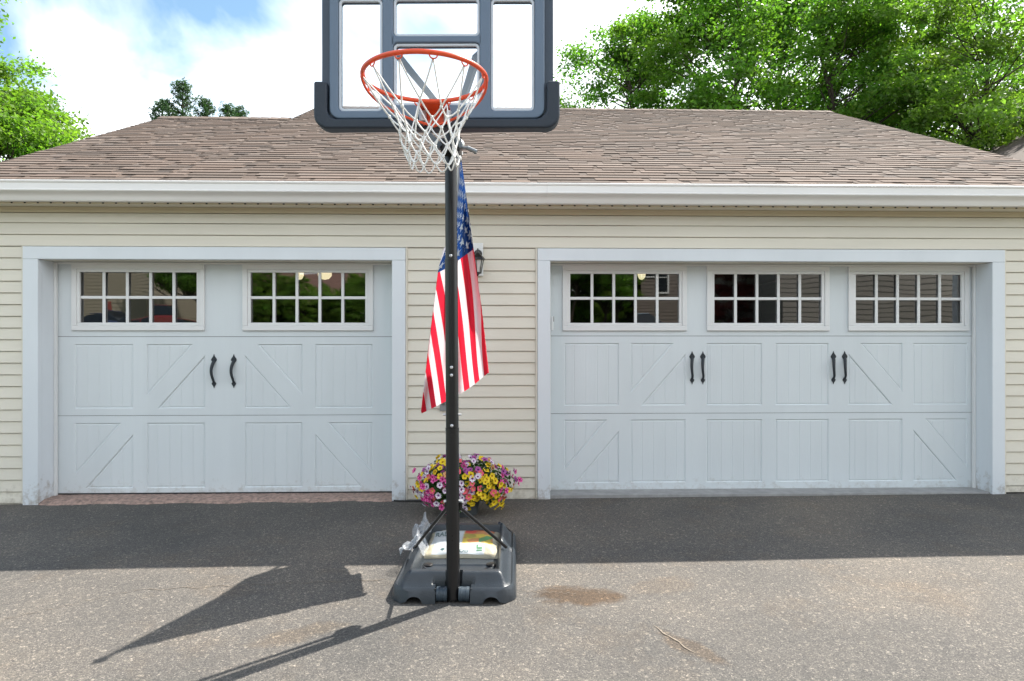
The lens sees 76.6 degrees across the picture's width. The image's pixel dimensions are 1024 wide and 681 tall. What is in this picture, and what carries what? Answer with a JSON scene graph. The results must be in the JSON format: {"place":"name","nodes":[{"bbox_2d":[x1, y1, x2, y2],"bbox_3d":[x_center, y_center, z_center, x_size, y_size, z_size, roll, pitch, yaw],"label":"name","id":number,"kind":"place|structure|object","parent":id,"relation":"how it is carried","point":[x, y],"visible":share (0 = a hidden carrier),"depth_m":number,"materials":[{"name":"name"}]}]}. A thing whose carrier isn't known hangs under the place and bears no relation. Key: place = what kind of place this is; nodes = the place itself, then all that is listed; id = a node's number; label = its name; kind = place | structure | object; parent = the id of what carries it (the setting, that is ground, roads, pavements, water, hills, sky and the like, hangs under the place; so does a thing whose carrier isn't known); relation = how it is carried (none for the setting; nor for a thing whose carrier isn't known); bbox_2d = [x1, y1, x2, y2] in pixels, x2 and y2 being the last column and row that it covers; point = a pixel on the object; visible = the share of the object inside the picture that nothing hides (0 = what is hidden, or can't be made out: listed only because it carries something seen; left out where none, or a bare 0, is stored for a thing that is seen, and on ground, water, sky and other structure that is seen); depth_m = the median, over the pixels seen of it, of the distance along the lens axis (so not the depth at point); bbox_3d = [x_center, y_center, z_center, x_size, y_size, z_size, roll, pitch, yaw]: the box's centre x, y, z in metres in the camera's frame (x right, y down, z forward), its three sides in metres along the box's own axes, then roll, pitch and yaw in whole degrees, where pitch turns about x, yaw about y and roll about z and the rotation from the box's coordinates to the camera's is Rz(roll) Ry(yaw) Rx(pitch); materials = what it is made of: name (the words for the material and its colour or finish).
{"place":"outdoors","nodes":[
{"label":"outdoors","id":0,"kind":"place"},
{"bbox_2d":[0,493,1023,680],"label":"driveway","id":1,"kind":"structure","parent":0,"point":[922,587],"depth_m":3.59,"materials":[{"name":"grey asphalt"}]},
{"bbox_2d":[4,578,574,618],"bbox_3d":[-1.132,1.406,3.604,2.958,0.008,0.350,0,0,-6],"label":"hairline crack","id":2,"kind":"object","parent":1,"relation":"on","point":[273,584],"visible":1,"depth_m":3.66,"materials":[{"name":"brown"}]},
{"bbox_2d":[393,500,421,501],"bbox_3d":[-0.847,1.373,5.659,0.375,0.065,0.063,0,0,-6],"label":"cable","id":3,"kind":"object","parent":1,"relation":"on","point":[408,500],"visible":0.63,"depth_m":5.65,"materials":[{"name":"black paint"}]},
{"bbox_2d":[314,0,559,603],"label":"basketball hoop","id":4,"kind":"object","parent":1,"relation":"on","point":[452,576],"visible":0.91,"depth_m":2.80,"materials":[{"name":"black paint"}]},
{"bbox_2d":[424,530,499,558],"bbox_3d":[-0.315,1.311,4.230,0.507,0.062,0.502,0,0,0],"label":"soil bag","id":5,"kind":"object","parent":4,"relation":"on","point":[480,544],"visible":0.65,"depth_m":4.08,"materials":[{"name":"white plastic"}]},
{"bbox_2d":[409,453,522,516],"bbox_3d":[-0.377,1.145,5.256,0.939,0.519,0.594,0,0,-2],"label":"flower pot","id":6,"kind":"object","parent":1,"relation":"on","point":[475,481],"visible":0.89,"depth_m":5.13,"materials":[{"name":"multicoloured"}]},
{"bbox_2d":[654,625,693,651],"bbox_3d":[0.755,1.403,3.058,0.019,0.002,0.326,0,0,-24],"label":"twig","id":7,"kind":"object","parent":1,"relation":"on","point":[674,639],"visible":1,"depth_m":3.04,"materials":[{"name":"beige wood"}]},
{"bbox_2d":[0,0,1023,161],"label":"sky","id":8,"kind":"structure","parent":0,"point":[114,59],"materials":[{"name":"white"}]},
{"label":"ground","id":9,"kind":"structure","parent":0,"visible":0},
{"bbox_2d":[0,0,61,161],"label":"leafy tree","id":10,"kind":"object","parent":9,"relation":"on","point":[36,69],"visible":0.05,"depth_m":24.27,"materials":[{"name":"green plant"}]},
{"bbox_2d":[8,129,85,159],"bbox_3d":[-23.848,-4.989,36.026,11.423,13.812,13.171,0,0,35],"label":"leafy tree","id":11,"kind":"object","parent":9,"relation":"on","point":[84,134],"depth_m":36.15,"materials":[{"name":"green plant"}]},
{"bbox_2d":[0,56,101,161],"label":"leafy tree","id":12,"kind":"object","parent":9,"relation":"on","point":[27,115],"visible":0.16,"depth_m":17.65,"materials":[{"name":"green plant"}]},
{"bbox_2d":[148,98,166,119],"bbox_3d":[-15.524,-4.569,28.884,4.988,12.626,5.117,0,0,-38],"label":"pine tree","id":13,"kind":"object","parent":9,"relation":"on","point":[155,110],"visible":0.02,"depth_m":28.83,"materials":[{"name":"green plant"}]},
{"bbox_2d":[159,77,198,116],"bbox_3d":[-13.359,-4.396,25.889,4.972,12.269,4.847,0,0,-24],"label":"pine tree","id":14,"kind":"object","parent":9,"relation":"on","point":[182,89],"visible":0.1,"depth_m":25.86,"materials":[{"name":"green plant"}]},
{"bbox_2d":[193,95,216,116],"bbox_3d":[-14.125,-4.799,30.173,5.176,13.102,5.310,0,0,39],"label":"pine tree","id":15,"kind":"object","parent":9,"relation":"on","point":[204,104],"visible":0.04,"depth_m":29.82,"materials":[{"name":"green plant"}]},
{"bbox_2d":[217,101,238,116],"bbox_3d":[-13.307,-4.655,30.160,5.058,12.805,5.189,0,0,-18],"label":"pine tree","id":16,"kind":"object","parent":9,"relation":"on","point":[226,111],"visible":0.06,"depth_m":29.86,"materials":[{"name":"green plant"}]},
{"bbox_2d":[230,105,249,116],"bbox_3d":[-13.315,-4.972,32.024,5.455,13.460,5.317,0,0,7],"label":"pine tree","id":17,"kind":"object","parent":9,"relation":"on","point":[238,109],"visible":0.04,"depth_m":31.91,"materials":[{"name":"green plant"}]},
{"bbox_2d":[0,106,1023,505],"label":"garage","id":18,"kind":"structure","parent":9,"relation":"on","point":[674,304],"depth_m":5.89,"materials":[{"name":"wood"}]},
{"bbox_2d":[58,262,391,494],"bbox_3d":[-2.575,0.324,5.878,3.129,2.143,0.088,0,0,-2],"label":"garage door","id":19,"kind":"structure","parent":18,"relation":"in","point":[135,416],"depth_m":5.88,"materials":[{"name":"paint"}]},
{"bbox_2d":[440,140,464,410],"bbox_3d":[-0.472,-0.347,4.973,0.061,1.932,1.537,0,0,-10],"label":"flagpole","id":20,"kind":"object","parent":18,"relation":"attached to","point":[442,406],"visible":0.16,"depth_m":4.40,"materials":[{"name":"white"}]},
{"bbox_2d":[421,161,488,412],"bbox_3d":[-0.427,-0.352,4.506,0.293,1.751,0.808,0,0,-23],"label":"flag","id":21,"kind":"object","parent":20,"relation":"hanging from","point":[473,369],"visible":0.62,"depth_m":4.37,"materials":[{"name":"red fabric"}]},
{"bbox_2d":[473,243,484,275],"bbox_3d":[-0.298,-0.707,5.632,0.132,0.300,0.188,0,0,-2],"label":"wall lantern","id":22,"kind":"object","parent":18,"relation":"attached to","point":[478,254],"depth_m":5.60,"materials":[{"name":"plastic"}]},
{"bbox_2d":[550,263,971,489],"bbox_3d":[2.327,0.324,6.012,4.051,2.143,0.088,0,0,-2],"label":"garage door","id":23,"kind":"structure","parent":18,"relation":"in","point":[749,388],"depth_m":6.02,"materials":[{"name":"paint"}]},
{"bbox_2d":[553,0,716,108],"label":"leafy tree","id":24,"kind":"object","parent":9,"relation":"on","point":[630,75],"visible":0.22,"depth_m":24.68,"materials":[{"name":"green plant"}]},
{"bbox_2d":[620,0,854,113],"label":"leafy tree","id":25,"kind":"object","parent":9,"relation":"on","point":[709,24],"visible":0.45,"depth_m":21.14,"materials":[{"name":"green plant"}]},
{"bbox_2d":[699,0,914,120],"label":"leafy tree","id":26,"kind":"object","parent":9,"relation":"on","point":[792,34],"visible":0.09,"depth_m":24.12,"materials":[{"name":"green plant"}]},
{"bbox_2d":[749,0,968,136],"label":"leafy tree","id":27,"kind":"object","parent":9,"relation":"on","point":[850,13],"visible":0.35,"depth_m":20.93,"materials":[{"name":"green plant"}]},
{"bbox_2d":[816,0,1023,144],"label":"leafy tree","id":28,"kind":"object","parent":9,"relation":"on","point":[1004,88],"visible":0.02,"depth_m":22.73,"materials":[{"name":"green plant"}]},
{"bbox_2d":[861,0,1023,151],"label":"leafy tree","id":29,"kind":"object","parent":9,"relation":"on","point":[981,132],"visible":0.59,"depth_m":18.59,"materials":[{"name":"green plant"}]},
{"bbox_2d":[977,11,1023,94],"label":"leafy tree","id":30,"kind":"object","parent":9,"relation":"on","point":[1006,67],"visible":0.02,"depth_m":24.00,"materials":[{"name":"green plant"}]},
{"bbox_2d":[984,135,1023,160],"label":"neighbour house","id":31,"kind":"structure","parent":9,"relation":"on","point":[1014,149],"depth_m":15.88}
]}

